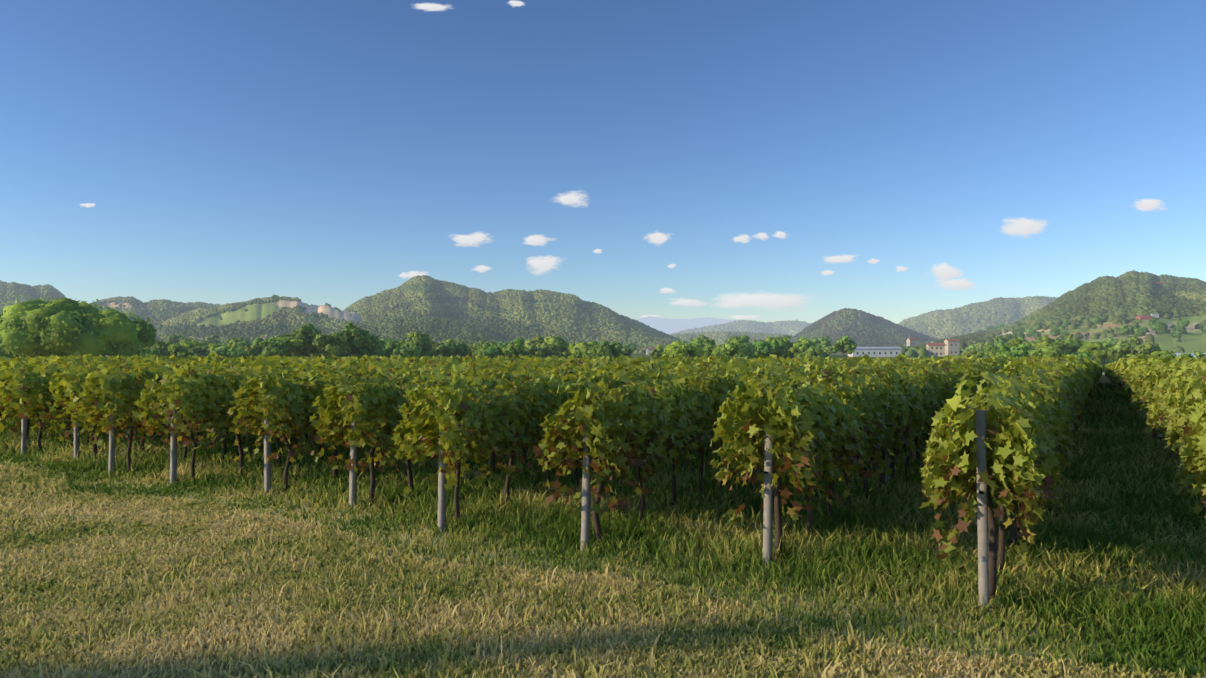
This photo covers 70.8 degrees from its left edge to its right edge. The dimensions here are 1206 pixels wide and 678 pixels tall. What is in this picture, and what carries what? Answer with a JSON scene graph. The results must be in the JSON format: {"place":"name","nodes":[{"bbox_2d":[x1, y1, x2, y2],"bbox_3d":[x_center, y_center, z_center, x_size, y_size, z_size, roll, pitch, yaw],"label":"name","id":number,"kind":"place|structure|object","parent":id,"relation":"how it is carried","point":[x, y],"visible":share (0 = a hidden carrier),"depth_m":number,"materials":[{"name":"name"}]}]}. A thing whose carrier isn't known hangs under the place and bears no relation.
{"place":"outdoors","nodes":[
{"label":"outdoors","id":0,"kind":"place"},
{"bbox_2d":[80,203,94,207],"bbox_3d":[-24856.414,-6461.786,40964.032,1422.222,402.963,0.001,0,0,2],"label":"cloud","id":1,"kind":"structure","parent":0,"point":[87,205],"depth_m":40963.96,"materials":[{"name":"white"}]},
{"bbox_2d":[46,295,167,313],"bbox_3d":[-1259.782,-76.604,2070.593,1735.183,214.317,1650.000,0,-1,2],"label":"rock outcrop","id":2,"kind":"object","parent":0,"point":[112,304],"depth_m":2211.65,"materials":[{"name":"grey stone"}]},
{"bbox_2d":[196,299,363,333],"bbox_3d":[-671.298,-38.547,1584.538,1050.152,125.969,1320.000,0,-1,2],"label":"grassy hill","id":3,"kind":"structure","parent":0,"point":[256,311],"depth_m":1585.97,"materials":[{"name":"green plant"}]},
{"bbox_2d":[399,272,409,277],"bbox_3d":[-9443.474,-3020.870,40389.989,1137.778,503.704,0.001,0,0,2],"label":"cloud","id":4,"kind":"structure","parent":0,"point":[404,275],"depth_m":40390.37,"materials":[{"name":"white"}]},
{"bbox_2d":[409,271,426,278],"bbox_3d":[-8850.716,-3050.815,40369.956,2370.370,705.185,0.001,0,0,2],"label":"cloud","id":5,"kind":"structure","parent":0,"point":[413,273],"depth_m":40372.57,"materials":[{"name":"white"}]},
{"bbox_2d":[415,3,449,10],"bbox_3d":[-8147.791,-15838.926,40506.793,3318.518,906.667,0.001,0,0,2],"label":"cloud","id":6,"kind":"structure","parent":0,"point":[431,7],"depth_m":40508.32,"materials":[{"name":"white"}]},
{"bbox_2d":[453,232,489,246],"bbox_3d":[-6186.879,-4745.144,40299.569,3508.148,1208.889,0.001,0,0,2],"label":"cloud","id":7,"kind":"structure","parent":0,"point":[475,239],"depth_m":40303.37,"materials":[{"name":"white"}]},
{"bbox_2d":[473,265,491,272],"bbox_3d":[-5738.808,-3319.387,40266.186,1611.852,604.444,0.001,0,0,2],"label":"cloud","id":8,"kind":"structure","parent":0,"point":[481,268],"depth_m":40265.59,"materials":[{"name":"white"}]},
{"bbox_2d":[398,298,591,327],"bbox_3d":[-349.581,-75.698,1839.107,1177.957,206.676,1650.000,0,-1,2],"label":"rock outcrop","id":9,"kind":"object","parent":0,"point":[464,301],"depth_m":1846.71,"materials":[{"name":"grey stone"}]},
{"bbox_2d":[509,0,523,6],"bbox_3d":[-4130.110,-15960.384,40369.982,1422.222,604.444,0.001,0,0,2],"label":"cloud","id":10,"kind":"structure","parent":0,"point":[513,3],"depth_m":40371.19,"materials":[{"name":"white"}]},
{"bbox_2d":[524,235,553,245],"bbox_3d":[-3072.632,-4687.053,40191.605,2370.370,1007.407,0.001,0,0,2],"label":"cloud","id":11,"kind":"structure","parent":0,"point":[535,240],"depth_m":40194.33,"materials":[{"name":"white"}]},
{"bbox_2d":[528,256,559,274],"bbox_3d":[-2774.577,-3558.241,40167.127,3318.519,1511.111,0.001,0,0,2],"label":"cloud","id":12,"kind":"structure","parent":0,"point":[540,265],"depth_m":40170.26,"materials":[{"name":"white"}]},
{"bbox_2d":[556,191,586,206],"bbox_3d":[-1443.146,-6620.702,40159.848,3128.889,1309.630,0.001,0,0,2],"label":"cloud","id":13,"kind":"structure","parent":0,"point":[574,197],"depth_m":40159.88,"materials":[{"name":"white"}]},
{"bbox_2d":[0,352,1205,677],"bbox_3d":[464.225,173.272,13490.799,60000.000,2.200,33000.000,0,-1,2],"label":"ground","id":14,"kind":"structure","parent":0,"point":[1104,378],"depth_m":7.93,"materials":[{"name":"green plant"}]},
{"bbox_2d":[165,338,251,343],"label":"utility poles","id":15,"kind":"object","parent":14,"relation":"on","point":[199,340],"visible":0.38,"depth_m":326.51,"materials":[{"name":"brown"}]},
{"bbox_2d":[21,383,1176,613],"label":"vineyard posts","id":16,"kind":"object","parent":14,"relation":"on","point":[981,513],"depth_m":9.64,"materials":[{"name":"wood"}]},
{"bbox_2d":[32,381,1019,493],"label":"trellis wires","id":17,"kind":"object","parent":16,"relation":"attached to","point":[516,388],"visible":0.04,"depth_m":12.09,"materials":[{"name":"grey metal"}]},
{"bbox_2d":[0,294,1205,363],"bbox_3d":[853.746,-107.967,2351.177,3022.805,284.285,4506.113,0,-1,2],"label":"trees","id":18,"kind":"object","parent":14,"relation":"on","point":[90,342],"visible":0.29,"depth_m":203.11,"materials":[{"name":"green plant"}]},
{"bbox_2d":[0,270,1205,356],"bbox_3d":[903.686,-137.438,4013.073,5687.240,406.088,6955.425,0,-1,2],"label":"forested hills","id":19,"kind":"structure","parent":14,"relation":"on","point":[483,315],"depth_m":1641.19,"materials":[{"name":"green plant"}]},
{"bbox_2d":[0,409,1205,603],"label":"vine trunks","id":20,"kind":"object","parent":14,"relation":"on","point":[992,542],"depth_m":11.63,"materials":[{"name":"brown plant"}]},
{"bbox_2d":[0,354,1205,561],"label":"vine leaves","id":21,"kind":"object","parent":20,"relation":"attached to","point":[848,414],"visible":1,"depth_m":11.54,"materials":[{"name":"green plant"}]},
{"bbox_2d":[0,352,1205,407],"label":"vine leaves","id":22,"kind":"object","parent":14,"relation":"on","point":[1119,372],"visible":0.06,"depth_m":32.65,"materials":[{"name":"green plant"}]},
{"bbox_2d":[848,347,901,356],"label":"long white shed","id":23,"kind":"object","parent":14,"relation":"on","point":[879,351],"visible":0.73,"depth_m":509.36,"materials":[{"name":"white paint"}]},
{"bbox_2d":[906,337,917,346],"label":"house","id":24,"kind":"structure","parent":14,"relation":"on","point":[911,341],"depth_m":787.88,"materials":[{"name":"beige paint"}]},
{"bbox_2d":[925,341,945,356],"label":"cream house","id":25,"kind":"structure","parent":14,"relation":"on","point":[935,349],"depth_m":549.01,"materials":[{"name":"beige paint"}]},
{"bbox_2d":[943,338,959,354],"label":"house","id":26,"kind":"structure","parent":14,"relation":"on","point":[952,347],"depth_m":637.83,"materials":[{"name":"beige paint"}]},
{"bbox_2d":[0,0,1205,323],"label":"sky","id":27,"kind":"structure","parent":0,"point":[316,152],"materials":[{"name":"blue"}]},
{"bbox_2d":[641,315,658,316],"bbox_3d":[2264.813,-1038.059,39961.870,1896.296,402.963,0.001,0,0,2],"label":"cloud","id":28,"kind":"structure","parent":0,"point":[649,315],"depth_m":39962.76,"materials":[{"name":"white"}]},
{"bbox_2d":[646,346,654,354],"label":"white house","id":29,"kind":"structure","parent":0,"point":[649,349],"depth_m":696.30,"materials":[{"name":"clear concrete"}]},
{"bbox_2d":[645,233,668,244],"bbox_3d":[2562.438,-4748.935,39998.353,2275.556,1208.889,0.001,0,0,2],"label":"cloud","id":30,"kind":"structure","parent":0,"point":[658,238],"depth_m":39998.05,"materials":[{"name":"white"}]},
{"bbox_2d":[660,288,674,292],"bbox_3d":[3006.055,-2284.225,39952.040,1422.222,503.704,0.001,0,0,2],"label":"cloud","id":31,"kind":"structure","parent":0,"point":[666,290],"depth_m":39950.89,"materials":[{"name":"white"}]},
{"bbox_2d":[636,316,736,333],"bbox_3d":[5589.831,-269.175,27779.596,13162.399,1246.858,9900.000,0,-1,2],"label":"mountains","id":32,"kind":"structure","parent":0,"point":[667,325],"depth_m":28937.51,"materials":[{"name":"blue"}]},
{"bbox_2d":[671,298,706,305],"bbox_3d":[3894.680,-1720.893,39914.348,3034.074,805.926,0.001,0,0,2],"label":"cloud","id":33,"kind":"structure","parent":0,"point":[685,302],"depth_m":39909.88,"materials":[{"name":"white"}]},
{"bbox_2d":[733,235,749,242],"bbox_3d":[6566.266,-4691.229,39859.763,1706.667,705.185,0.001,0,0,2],"label":"cloud","id":34,"kind":"structure","parent":0,"point":[743,239],"depth_m":39860.05,"materials":[{"name":"white"}]},
{"bbox_2d":[730,315,760,319],"bbox_3d":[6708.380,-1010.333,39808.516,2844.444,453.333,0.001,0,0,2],"label":"cloud","id":35,"kind":"structure","parent":0,"point":[739,317],"depth_m":39811.55,"materials":[{"name":"white"}]},
{"bbox_2d":[717,293,805,309],"bbox_3d":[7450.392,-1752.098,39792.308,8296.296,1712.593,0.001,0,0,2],"label":"cloud","id":36,"kind":"structure","parent":0,"point":[771,301],"depth_m":39789.51,"materials":[{"name":"white"}]},
{"bbox_2d":[754,233,768,239],"bbox_3d":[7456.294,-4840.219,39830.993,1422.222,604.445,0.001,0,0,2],"label":"cloud","id":37,"kind":"structure","parent":0,"point":[763,236],"depth_m":39831.35,"materials":[{"name":"white"}]},
{"bbox_2d":[773,231,785,238],"bbox_3d":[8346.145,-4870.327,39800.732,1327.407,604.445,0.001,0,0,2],"label":"cloud","id":38,"kind":"structure","parent":0,"point":[779,234],"depth_m":39801.22,"materials":[{"name":"white"}]},
{"bbox_2d":[821,270,833,275],"bbox_3d":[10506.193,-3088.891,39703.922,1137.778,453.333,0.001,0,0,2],"label":"cloud","id":39,"kind":"structure","parent":0,"point":[827,272],"depth_m":39703.71,"materials":[{"name":"white"}]},
{"bbox_2d":[824,255,855,262],"bbox_3d":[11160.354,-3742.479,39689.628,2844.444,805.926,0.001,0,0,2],"label":"cloud","id":40,"kind":"structure","parent":0,"point":[840,259],"depth_m":39692.70,"materials":[{"name":"white"}]},
{"bbox_2d":[827,312,858,339],"bbox_3d":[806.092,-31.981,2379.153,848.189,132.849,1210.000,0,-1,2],"label":"rock outcrop","id":41,"kind":"object","parent":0,"point":[842,322],"depth_m":2383.04,"materials":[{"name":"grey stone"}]},
{"bbox_2d":[868,259,879,263],"bbox_3d":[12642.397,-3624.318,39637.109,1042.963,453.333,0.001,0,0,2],"label":"cloud","id":42,"kind":"structure","parent":0,"point":[872,261],"depth_m":39637.03,"materials":[{"name":"white"}]},
{"bbox_2d":[896,266,907,271],"bbox_3d":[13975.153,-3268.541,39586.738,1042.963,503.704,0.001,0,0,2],"label":"cloud","id":43,"kind":"structure","parent":0,"point":[900,268],"depth_m":39588.07,"materials":[{"name":"white"}]},
{"bbox_2d":[933,263,962,281],"bbox_3d":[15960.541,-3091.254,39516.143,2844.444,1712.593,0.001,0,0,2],"label":"cloud","id":44,"kind":"structure","parent":0,"point":[944,272],"depth_m":39516.11,"materials":[{"name":"white"}]},
{"bbox_2d":[939,279,973,289],"bbox_3d":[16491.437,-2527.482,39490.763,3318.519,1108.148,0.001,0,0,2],"label":"cloud","id":45,"kind":"structure","parent":0,"point":[960,284],"depth_m":39488.56,"materials":[{"name":"white"}]},
{"bbox_2d":[1002,218,1046,237],"bbox_3d":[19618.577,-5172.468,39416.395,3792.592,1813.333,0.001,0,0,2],"label":"cloud","id":46,"kind":"structure","parent":0,"point":[1023,226],"depth_m":39418.82,"materials":[{"name":"white"}]},
{"bbox_2d":[945,299,1205,356],"bbox_3d":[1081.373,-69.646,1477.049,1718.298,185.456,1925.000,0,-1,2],"label":"field","id":47,"kind":"structure","parent":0,"point":[1193,340],"depth_m":876.27,"materials":[{"name":"green plant"}]},
{"bbox_2d":[1135,315,1152,319],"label":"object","id":48,"kind":"structure","parent":47,"relation":"on","point":[1141,317],"depth_m":981.66,"materials":[{"name":"brick"}]},
{"bbox_2d":[1134,199,1164,210],"bbox_3d":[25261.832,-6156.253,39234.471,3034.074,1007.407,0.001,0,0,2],"label":"cloud","id":49,"kind":"structure","parent":0,"point":[1147,205],"depth_m":39235.19,"materials":[{"name":"white"}]},
{"bbox_2d":[1175,353,1205,357],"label":"greenhouse tunnel","id":50,"kind":"structure","parent":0,"point":[1177,354],"depth_m":290.85,"materials":[{"name":"white plastic"}]}
]}

